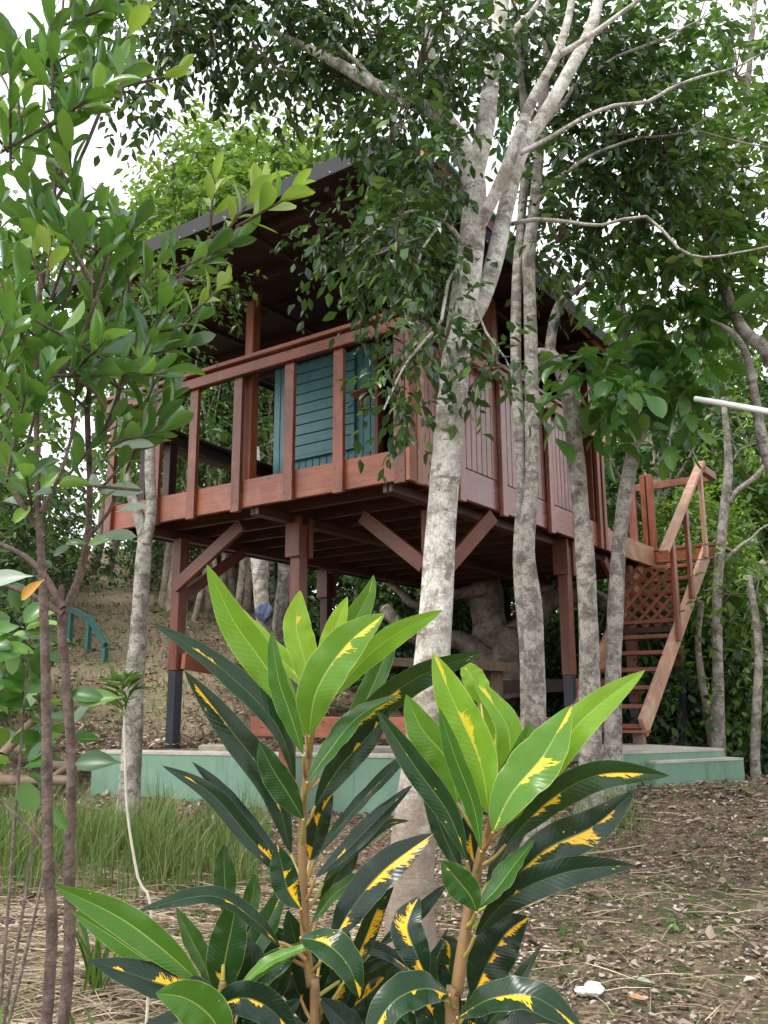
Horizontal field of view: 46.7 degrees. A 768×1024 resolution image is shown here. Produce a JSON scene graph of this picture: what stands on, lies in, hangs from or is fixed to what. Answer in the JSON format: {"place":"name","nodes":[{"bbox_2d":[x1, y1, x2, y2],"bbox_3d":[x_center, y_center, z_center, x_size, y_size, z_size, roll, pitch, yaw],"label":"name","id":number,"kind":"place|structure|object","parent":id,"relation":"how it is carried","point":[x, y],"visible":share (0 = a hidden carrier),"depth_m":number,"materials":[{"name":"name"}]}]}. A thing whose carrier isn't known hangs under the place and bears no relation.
{"place":"outdoors","nodes":[
{"label":"outdoors","id":0,"kind":"place"},
{"bbox_2d":[0,554,250,736],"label":"path","id":1,"kind":"structure","parent":0,"point":[95,667],"depth_m":11.07,"materials":[{"name":"soil"}]},
{"bbox_2d":[0,550,767,1023],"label":"ground","id":2,"kind":"structure","parent":0,"point":[662,946],"depth_m":4.29,"materials":[{"name":"red soil"}]},
{"bbox_2d":[0,786,62,796],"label":"log","id":3,"kind":"object","parent":2,"relation":"on","point":[7,788],"visible":0.24,"depth_m":7.13,"materials":[{"name":"brown wood"}]},
{"bbox_2d":[34,766,65,789],"bbox_3d":[-2.623,2.116,7.130,0.105,0.300,0.571,-11,-16,41],"label":"log","id":4,"kind":"object","parent":3,"relation":"on","point":[61,771],"visible":0.12,"depth_m":7.12,"materials":[{"name":"brown wood"}]},
{"bbox_2d":[0,774,78,785],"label":"log","id":5,"kind":"object","parent":4,"relation":"on","point":[6,779],"visible":0.46,"depth_m":6.97,"materials":[{"name":"brown wood"}]},
{"bbox_2d":[10,754,84,773],"bbox_3d":[-2.786,2.054,7.380,0.787,0.205,0.145,-6,-14,26],"label":"log","id":6,"kind":"object","parent":4,"relation":"on","point":[57,765],"visible":0.26,"depth_m":7.25,"materials":[{"name":"brown wood"}]},
{"bbox_2d":[0,713,39,755],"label":"log","id":7,"kind":"object","parent":6,"relation":"on","point":[6,748],"visible":0.4,"depth_m":7.11,"materials":[{"name":"brown wood"}]},
{"bbox_2d":[0,481,64,626],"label":"bush","id":8,"kind":"object","parent":2,"relation":"on","point":[21,547],"visible":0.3,"depth_m":13.03,"materials":[{"name":"green plant"}]},
{"bbox_2d":[0,403,65,533],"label":"dense tree","id":9,"kind":"object","parent":2,"relation":"on","point":[5,424],"visible":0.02,"depth_m":16.98,"materials":[{"name":"green plant"}]},
{"bbox_2d":[0,548,70,717],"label":"bush","id":10,"kind":"object","parent":2,"relation":"on","point":[7,607],"visible":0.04,"depth_m":9.17,"materials":[{"name":"green plant"}]},
{"bbox_2d":[0,513,82,725],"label":"bush","id":11,"kind":"object","parent":2,"relation":"on","point":[32,554],"visible":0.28,"depth_m":8.82,"materials":[{"name":"green plant"}]},
{"bbox_2d":[0,412,97,591],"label":"bush","id":12,"kind":"object","parent":2,"relation":"on","point":[67,513],"visible":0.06,"depth_m":17.45,"materials":[{"name":"green plant"}]},
{"bbox_2d":[0,582,99,1023],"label":"broad leaved bush","id":13,"kind":"object","parent":2,"relation":"on","point":[15,672],"visible":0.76,"depth_m":3.00,"materials":[{"name":"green plant"}]},
{"bbox_2d":[0,159,106,584],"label":"dense tree","id":14,"kind":"object","parent":2,"relation":"on","point":[55,445],"visible":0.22,"depth_m":11.55,"materials":[{"name":"green plant"}]},
{"bbox_2d":[9,512,102,584],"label":"bush","id":15,"kind":"object","parent":2,"relation":"on","point":[64,557],"visible":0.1,"depth_m":18.24,"materials":[{"name":"green plant"}]},
{"bbox_2d":[9,484,104,581],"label":"bush","id":16,"kind":"object","parent":2,"relation":"on","point":[69,530],"visible":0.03,"depth_m":19.56,"materials":[{"name":"green plant"}]},
{"bbox_2d":[0,229,116,563],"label":"dense tree","id":17,"kind":"object","parent":2,"relation":"on","point":[62,508],"visible":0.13,"depth_m":13.93,"materials":[{"name":"green plant"}]},
{"bbox_2d":[0,495,131,619],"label":"bush","id":18,"kind":"object","parent":2,"relation":"on","point":[74,567],"visible":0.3,"depth_m":15.12,"materials":[{"name":"green plant"}]},
{"bbox_2d":[56,605,108,662],"bbox_3d":[-4.317,1.697,12.278,0.118,1.092,2.349,11,-16,-41],"label":"path handrail","id":19,"kind":"object","parent":2,"relation":"on","point":[91,624],"visible":0.64,"depth_m":11.90,"materials":[{"name":"metal"}]},
{"bbox_2d":[0,0,207,1023],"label":"oval leaved sapling","id":20,"kind":"object","parent":2,"relation":"on","point":[40,219],"visible":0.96,"depth_m":1.81,"materials":[{"name":"green plant"}]},
{"bbox_2d":[76,907,139,997],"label":"strap leaf clump","id":21,"kind":"object","parent":2,"relation":"on","point":[93,974],"visible":0.72,"depth_m":3.40,"materials":[{"name":"plant"}]},
{"bbox_2d":[85,423,139,575],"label":"crest tree","id":22,"kind":"object","parent":2,"relation":"on","point":[100,529],"visible":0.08,"depth_m":20.26,"materials":[{"name":"grey plant"}]},
{"bbox_2d":[70,1004,157,1023],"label":"strap leaf clump","id":23,"kind":"object","parent":2,"relation":"on","point":[91,1021],"visible":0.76,"depth_m":2.70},
{"bbox_2d":[94,430,139,576],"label":"crest tree","id":24,"kind":"object","parent":2,"relation":"on","point":[114,543],"visible":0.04,"depth_m":20.19,"materials":[{"name":"grey plant"}]},
{"bbox_2d":[98,664,153,1023],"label":"white stemmed weed","id":25,"kind":"object","parent":2,"relation":"on","point":[132,680],"visible":0.95,"depth_m":2.28,"materials":[{"name":"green plant"}]},
{"bbox_2d":[101,540,165,567],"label":"bush","id":26,"kind":"object","parent":2,"relation":"on","point":[120,556],"visible":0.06,"depth_m":22.01,"materials":[{"name":"green plant"}]},
{"bbox_2d":[34,207,267,841],"bbox_3d":[-1.709,-0.011,6.168,1.718,4.537,1.134,1,-12,-7],"label":"slender tree","id":27,"kind":"object","parent":2,"relation":"on","point":[145,527],"visible":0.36,"depth_m":5.94,"materials":[{"name":"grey plant"}]},
{"bbox_2d":[105,537,203,595],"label":"bush","id":28,"kind":"object","parent":2,"relation":"on","point":[155,555],"visible":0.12,"depth_m":17.31,"materials":[{"name":"green plant"}]},
{"bbox_2d":[110,480,203,584],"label":"bush","id":29,"kind":"object","parent":2,"relation":"on","point":[133,554],"visible":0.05,"depth_m":18.76,"materials":[{"name":"green plant"}]},
{"bbox_2d":[0,151,314,1023],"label":"oval leaved sapling","id":30,"kind":"object","parent":2,"relation":"on","point":[138,431],"visible":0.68,"depth_m":2.00,"materials":[{"name":"green plant"}]},
{"bbox_2d":[56,139,273,612],"bbox_3d":[-3.582,-2.501,16.108,5.129,9.417,5.281,3,-13,-14],"label":"light green tree","id":31,"kind":"object","parent":2,"relation":"on","point":[198,202],"visible":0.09,"depth_m":16.36,"materials":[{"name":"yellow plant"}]},
{"bbox_2d":[61,353,272,606],"bbox_3d":[-3.961,-1.455,16.965,4.099,7.370,5.144,4,-13,-20],"label":"dense tree","id":32,"kind":"object","parent":2,"relation":"on","point":[165,573],"visible":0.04,"depth_m":16.12,"materials":[{"name":"green plant"}]},
{"bbox_2d":[54,844,306,1023],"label":"croton shrub","id":33,"kind":"object","parent":2,"relation":"on","point":[230,960],"visible":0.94,"depth_m":0.98,"materials":[{"name":"green plant"}]},
{"bbox_2d":[128,354,232,611],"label":"thin tree","id":34,"kind":"object","parent":2,"relation":"on","point":[182,461],"visible":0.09,"depth_m":15.45,"materials":[{"name":"green plant"}]},
{"bbox_2d":[81,84,322,591],"bbox_3d":[-3.068,-3.176,18.408,5.960,10.942,6.136,5,-13,-22],"label":"light green tree","id":35,"kind":"object","parent":2,"relation":"on","point":[205,137],"visible":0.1,"depth_m":17.89,"materials":[{"name":"green plant"}]},
{"bbox_2d":[133,354,272,620],"bbox_3d":[-2.986,-0.732,15.183,2.657,5.943,2.395,-3,-13,14],"label":"thin tree","id":36,"kind":"object","parent":2,"relation":"on","point":[195,614],"visible":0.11,"depth_m":14.76,"materials":[{"name":"green plant"}]},
{"bbox_2d":[134,366,273,609],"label":"thin tree","id":37,"kind":"object","parent":2,"relation":"on","point":[208,603],"depth_m":15.54,"materials":[{"name":"grey plant"}]},
{"bbox_2d":[161,403,261,597],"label":"thin tree","id":38,"kind":"object","parent":2,"relation":"on","point":[231,582],"visible":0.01,"depth_m":16.11,"materials":[{"name":"grey plant"}]},
{"bbox_2d":[199,744,225,750],"bbox_3d":[-1.298,1.975,7.299,0.400,0.130,0.200,-4,-13,18],"label":"concrete block","id":39,"kind":"object","parent":2,"relation":"on","point":[211,747],"depth_m":7.24,"materials":[{"name":"concrete"}]},
{"bbox_2d":[160,360,274,567],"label":"thin tree","id":40,"kind":"object","parent":2,"relation":"on","point":[184,484],"visible":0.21,"depth_m":14.18,"materials":[{"name":"green plant"}]},
{"bbox_2d":[176,361,266,613],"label":"thin tree","id":41,"kind":"object","parent":2,"relation":"on","point":[222,577],"visible":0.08,"depth_m":15.05,"materials":[{"name":"green plant"}]},
{"bbox_2d":[184,363,274,606],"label":"thin tree","id":42,"kind":"object","parent":2,"relation":"on","point":[241,581],"visible":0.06,"depth_m":14.53,"materials":[{"name":"green plant"}]},
{"bbox_2d":[185,388,274,611],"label":"thin tree","id":43,"kind":"object","parent":2,"relation":"on","point":[246,607],"visible":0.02,"depth_m":15.23,"materials":[{"name":"grey plant"}]},
{"bbox_2d":[197,381,274,592],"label":"thin tree","id":44,"kind":"object","parent":2,"relation":"on","point":[268,409],"visible":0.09,"depth_m":14.40,"materials":[{"name":"green plant"}]},
{"bbox_2d":[205,418,273,633],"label":"pale trunk tree","id":45,"kind":"object","parent":2,"relation":"on","point":[260,587],"visible":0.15,"depth_m":11.52,"materials":[{"name":"white plant"}]},
{"bbox_2d":[254,603,272,623],"bbox_3d":[-1.526,1.294,11.332,0.245,0.270,0.116,-1,-12,2],"label":"cloth","id":46,"kind":"object","parent":45,"relation":"attached to","point":[263,612],"visible":1,"depth_m":11.30,"materials":[{"name":"blue fabric"}]},
{"bbox_2d":[215,384,276,613],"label":"thin tree","id":47,"kind":"object","parent":2,"relation":"on","point":[272,587],"visible":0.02,"depth_m":15.51,"materials":[{"name":"grey plant"}]},
{"bbox_2d":[228,402,289,647],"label":"mottled trunk tree","id":48,"kind":"object","parent":2,"relation":"on","point":[282,597],"visible":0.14,"depth_m":11.77,"materials":[{"name":"grey plant"}]},
{"bbox_2d":[184,91,358,205],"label":"light green tree","id":49,"kind":"object","parent":2,"relation":"on","point":[309,158],"visible":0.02,"depth_m":19.24,"materials":[{"name":"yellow plant"}]},
{"bbox_2d":[90,749,464,815],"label":"foundation wall","id":50,"kind":"structure","parent":2,"relation":"on","point":[224,767],"depth_m":6.76,"materials":[{"name":"green paint"}]},
{"bbox_2d":[253,562,362,641],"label":"bush","id":51,"kind":"object","parent":2,"relation":"on","point":[313,585],"visible":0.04,"depth_m":15.42,"materials":[{"name":"green plant"}]},
{"bbox_2d":[140,565,483,1023],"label":"croton shrub","id":52,"kind":"object","parent":2,"relation":"on","point":[339,975],"visible":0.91,"depth_m":1.10,"materials":[{"name":"green plant"}]},
{"bbox_2d":[269,570,407,671],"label":"bush","id":53,"kind":"object","parent":2,"relation":"on","point":[312,611],"visible":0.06,"depth_m":14.52,"materials":[{"name":"green plant"}]},
{"bbox_2d":[296,745,392,752],"bbox_3d":[-0.197,1.903,6.853,1.000,0.200,0.200,-4,-13,18],"label":"timber sleeper","id":54,"kind":"object","parent":2,"relation":"on","point":[379,748],"visible":0.06,"depth_m":6.72,"materials":[{"name":"grey wood"}]},
{"bbox_2d":[45,135,669,748],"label":"tree house","id":55,"kind":"structure","parent":2,"relation":"on","point":[321,505],"depth_m":7.86,"materials":[{"name":"brown wood"}]},
{"bbox_2d":[132,430,272,500],"bbox_3d":[-1.654,-0.236,9.109,0.558,0.694,2.134,-8,-15,33],"label":"porch table","id":56,"kind":"object","parent":55,"relation":"on","point":[214,455],"visible":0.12,"depth_m":8.51,"materials":[{"name":"brown wood"}]},
{"bbox_2d":[570,460,732,745],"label":"staircase","id":57,"kind":"structure","parent":55,"relation":"on","point":[647,486],"depth_m":9.57,"materials":[{"name":"brown wood"}]},
{"bbox_2d":[623,567,673,633],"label":"lattice gate","id":58,"kind":"structure","parent":57,"relation":"attached to","point":[644,628],"depth_m":9.52,"materials":[{"name":"brown wood"}]},
{"bbox_2d":[0,561,767,1023],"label":"grass","id":59,"kind":"structure","parent":2,"relation":"on","point":[154,837],"depth_m":5.09,"materials":[{"name":"plant"}]},
{"bbox_2d":[0,554,767,1023],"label":"leaf litter","id":60,"kind":"object","parent":2,"relation":"on","point":[710,934],"visible":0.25,"depth_m":4.63,"materials":[{"name":"plant"}]},
{"bbox_2d":[0,779,767,1023],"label":"straw","id":61,"kind":"object","parent":2,"relation":"on","point":[78,980],"visible":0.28,"depth_m":3.75,"materials":[{"name":"plant"}]},
{"bbox_2d":[2,584,767,1022],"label":"ground weeds","id":62,"kind":"object","parent":2,"relation":"on","point":[668,926],"visible":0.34,"depth_m":4.41,"materials":[{"name":"green plant"}]},
{"bbox_2d":[307,568,471,709],"bbox_3d":[-0.121,1.809,13.929,2.936,3.082,2.939,6,-14,-26],"label":"bush","id":63,"kind":"object","parent":2,"relation":"on","point":[376,597],"visible":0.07,"depth_m":13.44,"materials":[{"name":"green plant"}]},
{"bbox_2d":[311,575,479,711],"bbox_3d":[0.257,1.918,13.222,2.936,3.082,2.939,-1,-12,2],"label":"bush","id":64,"kind":"object","parent":2,"relation":"on","point":[417,592],"visible":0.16,"depth_m":12.79,"materials":[{"name":"green plant"}]},
{"bbox_2d":[251,717,550,814],"bbox_3d":[0.848,1.905,6.585,1.556,0.790,3.326,-21,-24,59],"label":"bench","id":65,"kind":"object","parent":2,"relation":"on","point":[259,728],"visible":0.03,"depth_m":6.09,"materials":[{"name":"red wood"}]},
{"bbox_2d":[93,0,767,952],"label":"pale forked tree","id":66,"kind":"object","parent":2,"relation":"on","point":[313,38],"visible":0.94,"depth_m":4.27,"materials":[{"name":"white plant"}]},
{"bbox_2d":[357,593,512,682],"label":"bush","id":67,"kind":"object","parent":2,"relation":"on","point":[404,654],"visible":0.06,"depth_m":13.17,"materials":[{"name":"green plant"}]},
{"bbox_2d":[392,657,517,699],"bbox_3d":[0.695,1.955,9.161,1.374,0.917,0.732,-9,-15,34],"label":"shade table","id":68,"kind":"object","parent":2,"relation":"on","point":[493,671],"visible":0.26,"depth_m":8.81,"materials":[{"name":"brown wood"}]},
{"bbox_2d":[381,585,557,697],"bbox_3d":[1.187,2.094,14.300,3.262,3.425,3.265,-10,-15,38],"label":"bush","id":69,"kind":"object","parent":2,"relation":"on","point":[467,624],"visible":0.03,"depth_m":13.16,"materials":[{"name":"green plant"}]},
{"bbox_2d":[366,653,668,1023],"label":"croton shrub","id":70,"kind":"object","parent":2,"relation":"on","point":[518,787],"visible":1,"depth_m":1.03,"materials":[{"name":"green plant"}]},
{"bbox_2d":[452,581,605,705],"bbox_3d":[2.100,1.958,13.462,3.265,3.425,3.262,5,-13,-24],"label":"bush","id":71,"kind":"object","parent":2,"relation":"on","point":[554,644],"visible":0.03,"depth_m":12.59,"materials":[{"name":"green plant"}]},
{"bbox_2d":[461,611,622,720],"bbox_3d":[2.275,2.240,12.681,2.591,2.546,2.676,0,-12,-2],"label":"bush","id":72,"kind":"object","parent":2,"relation":"on","point":[546,635],"visible":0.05,"depth_m":12.04,"materials":[{"name":"green plant"}]},
{"bbox_2d":[343,452,767,716],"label":"twisted tree","id":73,"kind":"object","parent":2,"relation":"on","point":[493,636],"visible":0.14,"depth_m":11.71,"materials":[{"name":"grey plant"}]},
{"bbox_2d":[504,580,671,716],"bbox_3d":[2.557,2.264,12.626,3.262,3.425,3.265,-2,-12,7],"label":"bush","id":74,"kind":"object","parent":2,"relation":"on","point":[556,652],"visible":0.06,"depth_m":12.01,"materials":[{"name":"green plant"}]},
{"bbox_2d":[574,981,604,996],"bbox_3d":[0.774,1.778,3.314,0.120,0.039,0.101,11,-17,-43],"label":"crumbled stone","id":75,"kind":"object","parent":2,"relation":"on","point":[592,988],"visible":0.99,"depth_m":3.29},
{"bbox_2d":[510,390,668,677],"bbox_3d":[3.272,1.204,15.519,4.873,6.982,3.883,5,-13,-24],"label":"dense tree","id":76,"kind":"object","parent":2,"relation":"on","point":[593,407],"visible":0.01,"depth_m":14.86,"materials":[{"name":"green plant"}]},
{"bbox_2d":[513,579,676,742],"bbox_3d":[2.951,2.499,12.406,3.265,3.425,3.262,-3,-12,13],"label":"bush","id":77,"kind":"object","parent":2,"relation":"on","point":[517,708],"visible":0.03,"depth_m":11.84,"materials":[{"name":"green plant"}]},
{"bbox_2d":[511,392,697,720],"bbox_3d":[4.222,1.288,15.282,4.099,7.370,5.144,-8,-14,31],"label":"dense tree","id":78,"kind":"object","parent":2,"relation":"on","point":[616,465],"depth_m":14.74,"materials":[{"name":"green plant"}]},
{"bbox_2d":[442,0,767,846],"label":"twin trunk tree","id":79,"kind":"object","parent":2,"relation":"on","point":[602,72],"visible":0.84,"depth_m":5.98,"materials":[{"name":"grey plant"}]},
{"bbox_2d":[584,845,643,854],"bbox_3d":[1.090,1.944,5.005,0.960,0.081,0.045,5,-13,-22],"label":"stick","id":80,"kind":"object","parent":2,"relation":"on","point":[613,850],"visible":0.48,"depth_m":5.08,"materials":[{"name":"wood"}]},
{"bbox_2d":[497,140,767,813],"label":"crooked tree","id":81,"kind":"object","parent":2,"relation":"on","point":[618,418],"visible":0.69,"depth_m":6.09,"materials":[{"name":"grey plant"}]},
{"bbox_2d":[572,743,723,790],"bbox_3d":[2.014,2.271,7.352,1.074,0.636,1.112,6,-14,-26],"label":"stair footing","id":82,"kind":"object","parent":2,"relation":"on","point":[639,754],"visible":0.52,"depth_m":6.98,"materials":[{"name":"green paint"}]},
{"bbox_2d":[544,608,762,745],"bbox_3d":[3.314,2.492,11.528,2.936,3.082,2.939,6,-14,-28],"label":"bush","id":83,"kind":"object","parent":2,"relation":"on","point":[661,731],"visible":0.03,"depth_m":11.06,"materials":[{"name":"green plant"}]},
{"bbox_2d":[557,280,767,633],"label":"dense tree","id":84,"kind":"object","parent":2,"relation":"on","point":[648,446],"visible":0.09,"depth_m":13.02,"materials":[{"name":"green plant"}]},
{"bbox_2d":[572,210,765,796],"bbox_3d":[2.347,-0.146,7.092,1.637,4.765,1.810,-9,-15,34],"label":"slim tree","id":85,"kind":"object","parent":2,"relation":"on","point":[685,388],"visible":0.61,"depth_m":6.87,"materials":[{"name":"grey plant"}]},
{"bbox_2d":[575,589,767,776],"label":"bush","id":86,"kind":"object","parent":2,"relation":"on","point":[668,703],"visible":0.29,"depth_m":9.91,"materials":[{"name":"green plant"}]},
{"bbox_2d":[576,293,766,537],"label":"dense tree","id":87,"kind":"object","parent":2,"relation":"on","point":[723,389],"visible":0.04,"depth_m":15.34,"materials":[{"name":"green plant"}]},
{"bbox_2d":[598,411,751,633],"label":"dense tree","id":88,"kind":"object","parent":2,"relation":"on","point":[732,420],"visible":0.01,"depth_m":15.51,"materials":[{"name":"green plant"}]},
{"bbox_2d":[590,0,767,473],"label":"overhanging tree","id":89,"kind":"object","parent":2,"relation":"on","point":[756,100],"visible":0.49,"depth_m":7.12,"materials":[{"name":"green plant"}]},
{"bbox_2d":[597,344,767,743],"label":"dense tree","id":90,"kind":"object","parent":2,"relation":"on","point":[677,467],"visible":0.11,"depth_m":13.66,"materials":[{"name":"green plant"}]},
{"bbox_2d":[602,625,767,770],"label":"bush","id":91,"kind":"object","parent":2,"relation":"on","point":[692,737],"visible":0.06,"depth_m":10.48,"materials":[{"name":"green plant"}]},
{"bbox_2d":[622,474,767,694],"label":"light green tree","id":92,"kind":"object","parent":2,"relation":"on","point":[695,520],"visible":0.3,"depth_m":11.28,"materials":[{"name":"green leaf"},{"name":"bark"}]},
{"bbox_2d":[622,594,767,779],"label":"bush","id":93,"kind":"object","parent":2,"relation":"on","point":[737,726],"visible":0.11,"depth_m":10.36,"materials":[{"name":"green plant"}]},
{"bbox_2d":[646,756,744,786],"bbox_3d":[2.391,2.225,6.979,0.913,0.566,0.309,6,-13,-25],"label":"footing step","id":94,"kind":"object","parent":2,"relation":"on","point":[679,771],"visible":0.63,"depth_m":6.89,"materials":[{"name":"green paint"}]},
{"bbox_2d":[641,319,767,542],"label":"light green tree","id":95,"kind":"object","parent":2,"relation":"on","point":[758,367],"visible":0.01,"depth_m":16.92,"materials":[{"name":"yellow plant"}]},
{"bbox_2d":[645,569,767,743],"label":"leaning trunk tree","id":96,"kind":"object","parent":2,"relation":"on","point":[698,639],"visible":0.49,"depth_m":9.71,"materials":[{"name":"grey plant"}]},
{"bbox_2d":[652,596,767,778],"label":"bush","id":97,"kind":"object","parent":2,"relation":"on","point":[702,729],"visible":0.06,"depth_m":10.64,"materials":[{"name":"green plant"}]},
{"bbox_2d":[655,339,767,644],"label":"dense tree","id":98,"kind":"object","parent":2,"relation":"on","point":[754,542],"visible":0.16,"depth_m":12.82,"materials":[{"name":"green plant"}]},
{"bbox_2d":[657,438,767,769],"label":"light green tree","id":99,"kind":"object","parent":2,"relation":"on","point":[754,499],"visible":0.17,"depth_m":12.82,"materials":[{"name":"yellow plant"}]},
{"bbox_2d":[660,386,767,756],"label":"spindly tree","id":100,"kind":"object","parent":2,"relation":"on","point":[717,739],"visible":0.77,"depth_m":9.56,"materials":[{"name":"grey plant"}]},
{"bbox_2d":[662,553,767,777],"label":"bush","id":101,"kind":"object","parent":2,"relation":"on","point":[737,604],"visible":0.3,"depth_m":10.12,"materials":[{"name":"green plant"}]},
{"bbox_2d":[670,388,765,547],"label":"dense tree","id":102,"kind":"object","parent":2,"relation":"on","point":[738,439],"depth_m":16.05,"materials":[{"name":"green plant"}]},
{"bbox_2d":[698,543,767,779],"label":"dark trunk tree","id":103,"kind":"object","parent":2,"relation":"on","point":[756,703],"visible":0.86,"depth_m":9.12,"materials":[{"name":"grey plant"}]},
{"bbox_2d":[0,0,767,609],"label":"sky","id":104,"kind":"structure","parent":0,"point":[15,12],"materials":[{"name":"white"}]},
{"bbox_2d":[694,396,767,414],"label":"pipe","id":105,"kind":"object","parent":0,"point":[744,407],"visible":1,"depth_m":5.99,"materials":[{"name":"white plastic"}]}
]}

